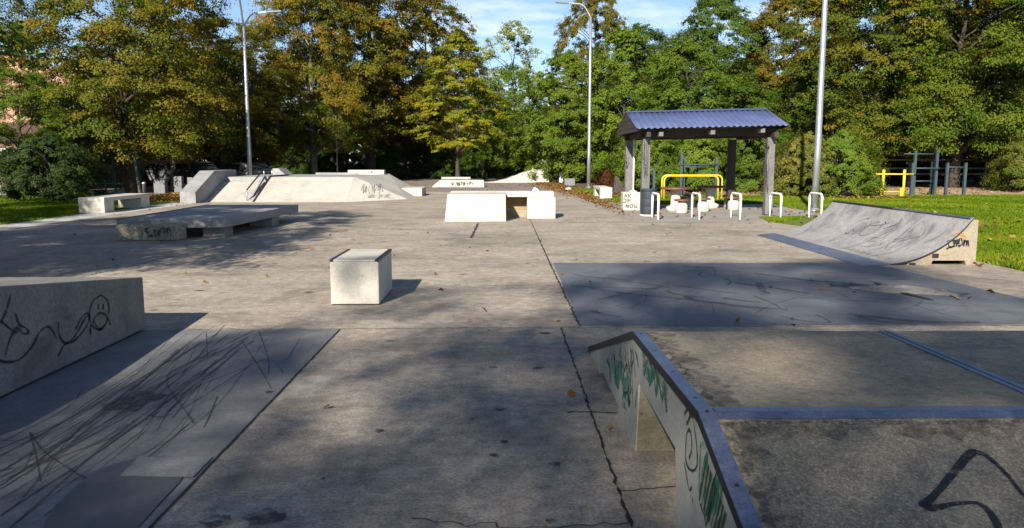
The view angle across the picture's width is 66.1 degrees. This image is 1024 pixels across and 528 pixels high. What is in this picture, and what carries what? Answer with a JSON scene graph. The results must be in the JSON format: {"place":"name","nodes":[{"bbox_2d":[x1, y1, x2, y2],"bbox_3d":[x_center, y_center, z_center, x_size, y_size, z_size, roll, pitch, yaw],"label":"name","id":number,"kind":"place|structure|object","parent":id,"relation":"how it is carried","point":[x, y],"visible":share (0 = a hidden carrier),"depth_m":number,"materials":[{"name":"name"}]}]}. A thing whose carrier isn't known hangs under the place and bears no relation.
{"place":"outdoors","nodes":[
{"label":"outdoors","id":0,"kind":"place"},
{"bbox_2d":[0,192,153,194],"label":"pavement","id":1,"kind":"structure","parent":0,"point":[106,193],"depth_m":38.82,"materials":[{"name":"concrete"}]},
{"bbox_2d":[39,152,141,191],"bbox_3d":[-21.341,-4.612,39.649,5.180,2.000,0.140,0,8,-1],"label":"fence","id":2,"kind":"object","parent":1,"relation":"on","point":[115,183],"visible":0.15,"depth_m":39.64,"materials":[{"name":"black metal"}]},
{"bbox_2d":[0,194,177,224],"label":"grass","id":3,"kind":"structure","parent":0,"point":[21,210],"depth_m":26.10,"materials":[{"name":"green plant"}]},
{"bbox_2d":[397,176,556,191],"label":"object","id":4,"kind":"structure","parent":0,"point":[427,182],"depth_m":48.27,"materials":[{"name":"concrete"}]},
{"bbox_2d":[432,180,484,186],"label":"trapezoid ledge","id":5,"kind":"object","parent":4,"relation":"on","point":[459,183],"visible":0.95,"depth_m":47.15,"materials":[{"name":"concrete"}]},
{"bbox_2d":[484,168,548,182],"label":"bank ramp","id":6,"kind":"structure","parent":4,"relation":"on","point":[521,177],"depth_m":56.41,"materials":[{"name":"concrete"}]},
{"bbox_2d":[0,0,999,160],"label":"sky","id":7,"kind":"structure","parent":0,"point":[541,16],"materials":[{"name":"blue"}]},
{"bbox_2d":[20,161,1016,220],"bbox_3d":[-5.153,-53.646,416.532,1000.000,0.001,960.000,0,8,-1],"label":"ground","id":8,"kind":"structure","parent":0,"point":[896,184],"depth_m":51.16,"materials":[{"name":"soil"}]},
{"bbox_2d":[0,0,69,124],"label":"broadleaf tree","id":9,"kind":"object","parent":8,"relation":"on","point":[16,36],"visible":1,"depth_m":9.25,"materials":[{"name":"green plant"}]},
{"bbox_2d":[0,55,196,187],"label":"brick house","id":10,"kind":"structure","parent":8,"relation":"on","point":[144,165],"depth_m":48.41,"materials":[{"name":"red brick"}]},
{"bbox_2d":[0,0,268,192],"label":"broadleaf tree","id":11,"kind":"object","parent":8,"relation":"on","point":[164,141],"visible":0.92,"depth_m":35.86,"materials":[{"name":"green plant"}]},
{"bbox_2d":[93,183,186,189],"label":"parking lot","id":12,"kind":"structure","parent":8,"relation":"on","point":[150,187],"depth_m":47.12,"materials":[{"name":"grey asphalt"}]},
{"bbox_2d":[22,24,189,187],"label":"broadleaf tree","id":13,"kind":"object","parent":12,"relation":"on","point":[79,45],"visible":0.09,"depth_m":43.53,"materials":[{"name":"green plant"}]},
{"bbox_2d":[141,162,179,185],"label":"parked car","id":14,"kind":"object","parent":12,"relation":"on","point":[158,170],"visible":0.3,"depth_m":48.41,"materials":[{"name":"silver metal"}]},
{"bbox_2d":[98,0,242,188],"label":"broadleaf tree","id":15,"kind":"object","parent":12,"relation":"on","point":[172,168],"visible":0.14,"depth_m":44.24,"materials":[{"name":"green plant"}]},
{"bbox_2d":[174,163,219,182],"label":"parked car","id":16,"kind":"object","parent":12,"relation":"on","point":[184,170],"visible":0.23,"depth_m":43.55,"materials":[{"name":"grey paint"}]},
{"bbox_2d":[103,10,317,169],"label":"broadleaf tree","id":17,"kind":"object","parent":12,"relation":"on","point":[261,148],"visible":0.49,"depth_m":48.61,"materials":[{"name":"green plant"}]},
{"bbox_2d":[147,59,275,165],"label":"broadleaf tree","id":18,"kind":"object","parent":12,"relation":"on","point":[209,159],"visible":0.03,"depth_m":62.04,"materials":[{"name":"green plant"}]},
{"bbox_2d":[226,163,270,175],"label":"parked car","id":19,"kind":"object","parent":12,"relation":"on","point":[241,169],"visible":0.21,"depth_m":46.38,"materials":[{"name":"silver metal"}]},
{"bbox_2d":[153,178,167,193],"bbox_3d":[-16.651,-3.676,37.314,0.580,0.760,0.410,0,8,-1],"label":"utility box","id":20,"kind":"object","parent":8,"relation":"on","point":[160,185],"visible":0.87,"depth_m":37.15,"materials":[{"name":"metal"}]},
{"bbox_2d":[174,176,192,193],"bbox_3d":[-15.649,-3.759,37.593,0.930,0.850,0.360,0,8,-1],"label":"utility box","id":21,"kind":"object","parent":8,"relation":"on","point":[178,183],"visible":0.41,"depth_m":37.45,"materials":[{"name":"metal"}]},
{"bbox_2d":[239,0,281,174],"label":"street lamp","id":22,"kind":"object","parent":8,"relation":"on","point":[249,157],"visible":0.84,"depth_m":39.19,"materials":[{"name":"metal"}]},
{"bbox_2d":[265,150,321,173],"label":"bush","id":23,"kind":"object","parent":8,"relation":"on","point":[298,169],"visible":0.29,"depth_m":64.99,"materials":[{"name":"green plant"}]},
{"bbox_2d":[220,0,393,173],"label":"broadleaf tree","id":24,"kind":"object","parent":8,"relation":"on","point":[311,72],"visible":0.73,"depth_m":53.87,"materials":[{"name":"green plant"}]},
{"bbox_2d":[301,148,365,173],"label":"bush","id":25,"kind":"object","parent":8,"relation":"on","point":[330,163],"visible":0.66,"depth_m":64.19,"materials":[{"name":"green plant"}]},
{"bbox_2d":[313,89,361,172],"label":"sapling","id":26,"kind":"object","parent":8,"relation":"on","point":[332,137],"visible":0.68,"depth_m":53.92,"materials":[{"name":"green plant"}]},
{"bbox_2d":[285,131,395,168],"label":"broadleaf tree","id":27,"kind":"object","parent":8,"relation":"on","point":[378,150],"visible":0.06,"depth_m":77.37,"materials":[{"name":"green plant"}]},
{"bbox_2d":[313,4,407,164],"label":"broadleaf tree","id":28,"kind":"object","parent":8,"relation":"on","point":[363,155],"visible":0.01,"depth_m":68.72,"materials":[{"name":"green plant"}]},
{"bbox_2d":[266,0,493,169],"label":"broadleaf tree","id":29,"kind":"object","parent":8,"relation":"on","point":[389,114],"visible":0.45,"depth_m":58.76,"materials":[{"name":"green plant"}]},
{"bbox_2d":[359,149,423,178],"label":"bush","id":30,"kind":"object","parent":8,"relation":"on","point":[396,169],"visible":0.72,"depth_m":65.12,"materials":[{"name":"green plant"}]},
{"bbox_2d":[349,106,479,173],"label":"broadleaf tree","id":31,"kind":"object","parent":8,"relation":"on","point":[385,145],"visible":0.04,"depth_m":75.89,"materials":[{"name":"green plant"}]},
{"bbox_2d":[372,0,493,175],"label":"broadleaf tree","id":32,"kind":"object","parent":8,"relation":"on","point":[414,148],"visible":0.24,"depth_m":68.72,"materials":[{"name":"green plant"}]},
{"bbox_2d":[407,148,475,178],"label":"bush","id":33,"kind":"object","parent":8,"relation":"on","point":[436,168],"visible":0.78,"depth_m":67.14,"materials":[{"name":"green plant"}]},
{"bbox_2d":[402,31,516,179],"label":"young tree","id":34,"kind":"object","parent":8,"relation":"on","point":[463,143],"visible":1,"depth_m":54.26,"materials":[{"name":"green plant"}]},
{"bbox_2d":[443,79,523,178],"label":"tree","id":35,"kind":"object","parent":8,"relation":"on","point":[484,164],"visible":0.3,"depth_m":66.11,"materials":[{"name":"green plant"}]},
{"bbox_2d":[463,149,515,177],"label":"bush","id":36,"kind":"object","parent":8,"relation":"on","point":[489,173],"visible":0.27,"depth_m":69.71,"materials":[{"name":"green plant"}]},
{"bbox_2d":[461,62,559,179],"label":"broadleaf tree","id":37,"kind":"object","parent":8,"relation":"on","point":[503,153],"visible":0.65,"depth_m":59.95,"materials":[{"name":"green plant"}]},
{"bbox_2d":[0,191,1023,527],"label":"skatepark slab","id":38,"kind":"structure","parent":8,"relation":"on","point":[408,363],"depth_m":7.04,"materials":[{"name":"concrete"}]},
{"bbox_2d":[0,277,145,396],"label":"sloped ledge","id":39,"kind":"object","parent":38,"relation":"on","point":[48,325],"visible":1,"depth_m":6.19,"materials":[{"name":"concrete"}]},
{"bbox_2d":[0,203,191,230],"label":"edge strip","id":40,"kind":"object","parent":38,"relation":"on","point":[42,222],"visible":1,"depth_m":22.50,"materials":[{"name":"concrete"}]},
{"bbox_2d":[78,193,149,212],"bbox_3d":[-13.040,-2.022,25.927,0.800,0.480,3.150,0,8,-1],"label":"concrete bench","id":41,"kind":"object","parent":40,"relation":"on","point":[99,204],"visible":0.94,"depth_m":24.89,"materials":[{"name":"grey concrete"}]},
{"bbox_2d":[116,223,186,240],"bbox_3d":[-7.446,-0.666,16.268,1.244,0.335,0.521,0,8,-1],"label":"concrete block","id":42,"kind":"object","parent":38,"relation":"on","point":[148,231],"visible":1,"depth_m":16.08,"materials":[{"name":"grey concrete"}]},
{"bbox_2d":[0,329,338,527],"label":"smooth floor panel","id":43,"kind":"structure","parent":38,"relation":"on","point":[141,429],"depth_m":5.03,"materials":[{"name":"grey concrete"}]},
{"bbox_2d":[116,204,297,236],"bbox_3d":[-7.083,-1.074,18.988,2.499,0.428,5.300,0,8,-1],"label":"manual pad","id":44,"kind":"object","parent":38,"relation":"on","point":[216,220],"visible":0.85,"depth_m":17.73,"materials":[{"name":"concrete"}]},
{"bbox_2d":[148,329,339,527],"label":"floor joint","id":45,"kind":"object","parent":38,"relation":"on","point":[179,496],"visible":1,"depth_m":4.53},
{"bbox_2d":[242,508,286,524],"bbox_3d":[-1.141,1.173,3.656,0.198,0.001,0.179,-5,9,-32],"label":"floor stain","id":46,"kind":"object","parent":38,"relation":"on","point":[282,516],"visible":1,"depth_m":3.63,"materials":[{"name":"grey"}]},
{"bbox_2d":[180,168,425,202],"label":"bank ramp","id":47,"kind":"structure","parent":38,"relation":"on","point":[282,185],"depth_m":32.00,"materials":[{"name":"beige concrete"}]},
{"bbox_2d":[348,170,385,174],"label":"concrete beam","id":48,"kind":"structure","parent":47,"relation":"on","point":[367,172],"depth_m":37.62,"materials":[{"name":"grey concrete"}]},
{"bbox_2d":[329,249,391,304],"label":"concrete block","id":49,"kind":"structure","parent":38,"relation":"on","point":[360,276],"depth_m":8.96,"materials":[{"name":"concrete"}]},
{"bbox_2d":[445,191,555,221],"bbox_3d":[-0.288,-1.619,21.862,3.018,0.752,2.127,0,8,-1],"label":"grind box","id":50,"kind":"object","parent":38,"relation":"on","point":[479,206],"visible":1,"depth_m":21.08,"materials":[{"name":"concrete"}]},
{"bbox_2d":[31,181,971,428],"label":"fallen leaves","id":51,"kind":"object","parent":38,"relation":"on","point":[571,393],"visible":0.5,"depth_m":11.12,"materials":[{"name":"brown plant"}]},
{"bbox_2d":[412,518,628,527],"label":"floor crack","id":52,"kind":"object","parent":38,"relation":"on","point":[517,527],"visible":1,"depth_m":3.57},
{"bbox_2d":[560,327,632,527],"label":"floor joint","id":53,"kind":"object","parent":38,"relation":"on","point":[627,516],"visible":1,"depth_m":4.56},
{"bbox_2d":[336,325,993,328],"bbox_3d":[1.154,0.623,7.788,9.305,0.001,0.043,0,8,-1],"label":"floor joint","id":54,"kind":"object","parent":38,"relation":"on","point":[694,326],"visible":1,"depth_m":7.81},
{"bbox_2d":[545,263,1023,328],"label":"smooth ramp panel","id":55,"kind":"structure","parent":38,"relation":"on","point":[652,293],"depth_m":9.47,"materials":[{"name":"grey concrete"}]},
{"bbox_2d":[802,273,969,299],"bbox_3d":[4.898,0.238,10.380,1.482,0.081,2.308,0,8,-1],"label":"concrete lump","id":56,"kind":"object","parent":55,"relation":"on","point":[908,290],"visible":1,"depth_m":9.95,"materials":[{"name":"grey concrete"}]},
{"bbox_2d":[588,330,1023,527],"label":"funbox","id":57,"kind":"object","parent":38,"relation":"on","point":[838,429],"visible":1,"depth_m":3.02,"materials":[{"name":"concrete"}]},
{"bbox_2d":[758,200,978,265],"bbox_3d":[6.338,-0.674,14.870,1.880,0.781,5.400,0,8,-1],"label":"quarter pipe","id":58,"kind":"object","parent":38,"relation":"on","point":[860,234],"visible":1,"depth_m":13.87,"materials":[{"name":"concrete"}]},
{"bbox_2d":[478,17,557,134],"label":"broadleaf tree","id":59,"kind":"object","parent":8,"relation":"on","point":[508,32],"visible":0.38,"depth_m":81.20,"materials":[{"name":"green plant"}]},
{"bbox_2d":[507,139,567,178],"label":"bush","id":60,"kind":"object","parent":8,"relation":"on","point":[520,170],"visible":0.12,"depth_m":66.57,"materials":[{"name":"green plant"}]},
{"bbox_2d":[508,48,619,181],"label":"broadleaf tree","id":61,"kind":"object","parent":8,"relation":"on","point":[567,166],"visible":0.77,"depth_m":55.26,"materials":[{"name":"green plant"}]},
{"bbox_2d":[556,1,591,187],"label":"street lamp","id":62,"kind":"object","parent":8,"relation":"on","point":[589,123],"visible":0.99,"depth_m":45.17,"materials":[{"name":"metal"}]},
{"bbox_2d":[526,181,638,222],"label":"fallen leaves","id":63,"kind":"object","parent":8,"relation":"on","point":[554,186],"visible":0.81,"depth_m":36.78,"materials":[{"name":"brown plant"}]},
{"bbox_2d":[543,0,647,154],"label":"broadleaf tree","id":64,"kind":"object","parent":8,"relation":"on","point":[581,23],"visible":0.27,"depth_m":75.74,"materials":[{"name":"green plant"}]},
{"bbox_2d":[556,26,694,179],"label":"broadleaf tree","id":65,"kind":"object","parent":8,"relation":"on","point":[600,132],"visible":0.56,"depth_m":52.63,"materials":[{"name":"green plant"}]},
{"bbox_2d":[593,20,690,143],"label":"broadleaf tree","id":66,"kind":"object","parent":8,"relation":"on","point":[654,35],"visible":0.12,"depth_m":69.45,"materials":[{"name":"green plant"}]},
{"bbox_2d":[598,135,687,191],"bbox_3d":[6.623,-5.713,40.924,4.460,4.015,5.408,-6,9,-36],"label":"bush","id":67,"kind":"object","parent":8,"relation":"on","point":[617,161],"visible":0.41,"depth_m":39.73,"materials":[{"name":"green plant"}]},
{"bbox_2d":[620,36,757,177],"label":"broadleaf tree","id":68,"kind":"object","parent":8,"relation":"on","point":[672,89],"visible":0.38,"depth_m":47.91,"materials":[{"name":"green plant"}]},
{"bbox_2d":[647,28,743,103],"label":"broadleaf tree","id":69,"kind":"object","parent":8,"relation":"on","point":[690,36],"visible":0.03,"depth_m":85.80,"materials":[{"name":"green plant"}]},
{"bbox_2d":[651,138,755,190],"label":"bush","id":70,"kind":"object","parent":8,"relation":"on","point":[691,146],"visible":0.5,"depth_m":40.02,"materials":[{"name":"green plant"}]},
{"bbox_2d":[640,0,777,156],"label":"broadleaf tree","id":71,"kind":"object","parent":8,"relation":"on","point":[730,8],"visible":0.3,"depth_m":58.31,"materials":[{"name":"green plant"}]},
{"bbox_2d":[682,79,808,182],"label":"broadleaf tree","id":72,"kind":"object","parent":8,"relation":"on","point":[756,92],"visible":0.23,"depth_m":47.01,"materials":[{"name":"green plant"}]},
{"bbox_2d":[700,129,798,191],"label":"bush","id":73,"kind":"object","parent":8,"relation":"on","point":[751,159],"visible":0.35,"depth_m":40.23,"materials":[{"name":"green plant"}]},
{"bbox_2d":[718,0,871,155],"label":"broadleaf tree","id":74,"kind":"object","parent":8,"relation":"on","point":[772,16],"visible":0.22,"depth_m":56.45,"materials":[{"name":"green plant"}]},
{"bbox_2d":[756,72,877,179],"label":"broadleaf tree","id":75,"kind":"object","parent":8,"relation":"on","point":[799,87],"visible":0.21,"depth_m":49.00,"materials":[{"name":"green plant"}]},
{"bbox_2d":[766,0,1008,158],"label":"broadleaf tree","id":76,"kind":"object","parent":8,"relation":"on","point":[867,63],"visible":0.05,"depth_m":58.55,"materials":[{"name":"green plant"}]},
{"bbox_2d":[772,0,1016,165],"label":"broadleaf tree","id":77,"kind":"object","parent":8,"relation":"on","point":[834,64],"visible":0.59,"depth_m":45.50,"materials":[{"name":"green plant"}]},
{"bbox_2d":[831,159,1003,185],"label":"rail fence","id":78,"kind":"object","parent":8,"relation":"on","point":[947,160],"visible":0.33,"depth_m":48.88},
{"bbox_2d":[824,0,1023,187],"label":"broadleaf tree","id":79,"kind":"object","parent":8,"relation":"on","point":[1011,116],"visible":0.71,"depth_m":44.55,"materials":[{"name":"green plant"}]},
{"bbox_2d":[881,150,970,182],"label":"bush","id":80,"kind":"object","parent":8,"relation":"on","point":[898,178],"visible":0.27,"depth_m":55.49,"materials":[{"name":"green plant"}]},
{"bbox_2d":[911,0,1023,182],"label":"broadleaf tree","id":81,"kind":"object","parent":8,"relation":"on","point":[1006,84],"visible":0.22,"depth_m":45.61,"materials":[{"name":"green plant"}]},
{"bbox_2d":[930,149,1004,181],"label":"bush","id":82,"kind":"object","parent":8,"relation":"on","point":[976,178],"visible":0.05,"depth_m":55.74,"materials":[{"name":"green plant"}]},
{"bbox_2d":[949,2,1023,152],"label":"broadleaf tree","id":83,"kind":"object","parent":8,"relation":"on","point":[1000,74],"visible":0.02,"depth_m":49.24,"materials":[{"name":"green plant"}]},
{"bbox_2d":[979,129,1023,190],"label":"bush","id":84,"kind":"object","parent":8,"relation":"on","point":[1010,165],"visible":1,"depth_m":40.78,"materials":[{"name":"green plant"}]},
{"bbox_2d":[562,192,819,221],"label":"paved path","id":85,"kind":"structure","parent":0,"point":[751,214],"depth_m":23.85,"materials":[{"name":"grey concrete"}]},
{"bbox_2d":[621,139,639,209],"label":"shelter post","id":86,"kind":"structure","parent":85,"relation":"on","point":[630,200],"depth_m":25.62,"materials":[{"name":"concrete"}]},
{"bbox_2d":[639,188,656,216],"bbox_3d":[4.016,-1.810,23.114,0.540,0.800,0.540,0,8,-1],"label":"litter bin","id":87,"kind":"object","parent":85,"relation":"on","point":[646,194],"visible":0.88,"depth_m":22.94,"materials":[{"name":"metal"}]},
{"bbox_2d":[651,192,659,219],"bbox_3d":[4.029,-1.644,22.117,0.120,0.733,0.994,0,8,-1],"label":"bike stand","id":88,"kind":"object","parent":85,"relation":"on","point":[658,201],"visible":1,"depth_m":21.71,"materials":[{"name":"white paint"}]},
{"bbox_2d":[661,187,690,211],"bbox_3d":[5.240,-2.071,25.213,0.940,0.765,0.930,0,8,-1],"label":"picnic table","id":89,"kind":"object","parent":85,"relation":"on","point":[675,192],"visible":0.84,"depth_m":25.04,"materials":[{"name":"concrete"}]},
{"bbox_2d":[674,199,688,212],"bbox_3d":[5.251,-1.793,24.393,0.460,0.430,0.453,0,8,-1],"label":"stool","id":90,"kind":"object","parent":85,"relation":"on","point":[681,206],"visible":1,"depth_m":24.25,"materials":[{"name":"concrete"}]},
{"bbox_2d":[616,108,788,214],"bbox_3d":[5.744,-3.270,24.757,4.402,3.221,4.060,0,8,-1],"label":"shelter","id":91,"kind":"object","parent":85,"relation":"on","point":[645,127],"visible":0.96,"depth_m":23.38,"materials":[{"name":"grey"}]},
{"bbox_2d":[696,185,724,208],"bbox_3d":[6.722,-2.271,26.718,0.940,0.765,0.930,0,8,-1],"label":"picnic table","id":92,"kind":"object","parent":85,"relation":"on","point":[710,190],"visible":0.92,"depth_m":26.56,"materials":[{"name":"concrete"}]},
{"bbox_2d":[575,188,1023,270],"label":"lawn","id":93,"kind":"structure","parent":0,"point":[804,221],"depth_m":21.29,"materials":[{"name":"plant"}]},
{"bbox_2d":[594,186,611,198],"bbox_3d":[3.921,-3.112,34.088,0.500,0.490,2.500,0,8,-1],"label":"concrete bench","id":94,"kind":"object","parent":93,"relation":"on","point":[602,192],"visible":0.79,"depth_m":32.86,"materials":[{"name":"grey concrete"}]},
{"bbox_2d":[592,167,616,191],"bbox_3d":[4.533,-4.095,38.364,1.423,1.399,1.174,3,8,19],"label":"bush","id":95,"kind":"object","parent":93,"relation":"on","point":[609,175],"visible":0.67,"depth_m":38.13,"materials":[{"name":"red plant"}]},
{"bbox_2d":[652,153,724,194],"bbox_3d":[8.101,-4.128,36.196,3.203,1.950,0.997,1,8,9],"label":"pull up frame","id":96,"kind":"object","parent":93,"relation":"on","point":[682,171],"visible":0.75,"depth_m":35.95,"materials":[{"name":"grey metal"}]},
{"bbox_2d":[663,175,718,199],"bbox_3d":[7.343,-3.134,32.261,2.420,1.016,0.190,0,8,-1],"label":"exercise bar","id":97,"kind":"object","parent":93,"relation":"on","point":[691,176],"visible":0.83,"depth_m":32.18,"materials":[{"name":"yellow paint"}]},
{"bbox_2d":[486,185,1023,292],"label":"fallen leaves","id":98,"kind":"object","parent":93,"relation":"on","point":[889,196],"visible":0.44,"depth_m":33.65,"materials":[{"name":"plant"}]},
{"bbox_2d":[753,128,844,196],"bbox_3d":[12.795,-4.590,35.381,4.412,3.224,3.638,5,9,36],"label":"bush","id":99,"kind":"object","parent":93,"relation":"on","point":[795,181],"visible":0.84,"depth_m":34.55,"materials":[{"name":"green plant"}]},
{"bbox_2d":[810,0,827,210],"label":"street lamp","id":100,"kind":"object","parent":93,"relation":"on","point":[817,153],"visible":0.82,"depth_m":24.93,"materials":[{"name":"metal"}]},
{"bbox_2d":[794,127,891,196],"bbox_3d":[14.853,-4.646,35.356,4.108,3.346,4.982,3,8,23],"label":"bush","id":101,"kind":"object","parent":93,"relation":"on","point":[853,151],"visible":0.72,"depth_m":34.58,"materials":[{"name":"green plant"}]},
{"bbox_2d":[841,138,889,194],"bbox_3d":[16.446,-4.597,36.554,2.277,2.920,1.878,0,8,-2],"label":"bush","id":102,"kind":"object","parent":93,"relation":"on","point":[879,154],"visible":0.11,"depth_m":36.21,"materials":[{"name":"green plant"}]},
{"bbox_2d":[876,170,913,195],"bbox_3d":[17.019,-3.597,35.048,1.700,1.200,0.150,0,8,-1],"label":"yellow rail","id":103,"kind":"object","parent":93,"relation":"on","point":[901,191],"visible":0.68,"depth_m":34.99,"materials":[{"name":"metal"}]},
{"bbox_2d":[903,150,967,194],"bbox_3d":[19.529,-4.231,36.402,2.755,2.100,0.910,0,8,-1],"label":"pull up frame","id":104,"kind":"object","parent":93,"relation":"on","point":[933,178],"visible":0.89,"depth_m":36.22,"materials":[{"name":"grey metal"}]},
{"bbox_2d":[688,187,1023,194],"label":"dirt path","id":105,"kind":"structure","parent":0,"point":[968,189],"depth_m":40.04,"materials":[{"name":"soil"}]},
{"label":"grass verge","id":106,"kind":"structure","parent":0,"visible":0},
{"bbox_2d":[0,62,111,193],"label":"broadleaf tree","id":107,"kind":"object","parent":106,"relation":"on","point":[12,101],"visible":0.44,"depth_m":34.60,"materials":[{"name":"green plant"}]},
{"bbox_2d":[0,128,114,201],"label":"bush","id":108,"kind":"object","parent":106,"relation":"on","point":[65,181],"visible":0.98,"depth_m":30.98,"materials":[{"name":"green plant"}]},
{"bbox_2d":[41,192,206,205],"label":"fallen leaves","id":109,"kind":"object","parent":106,"relation":"on","point":[172,195],"visible":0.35,"depth_m":31.84,"materials":[{"name":"brown plant"}]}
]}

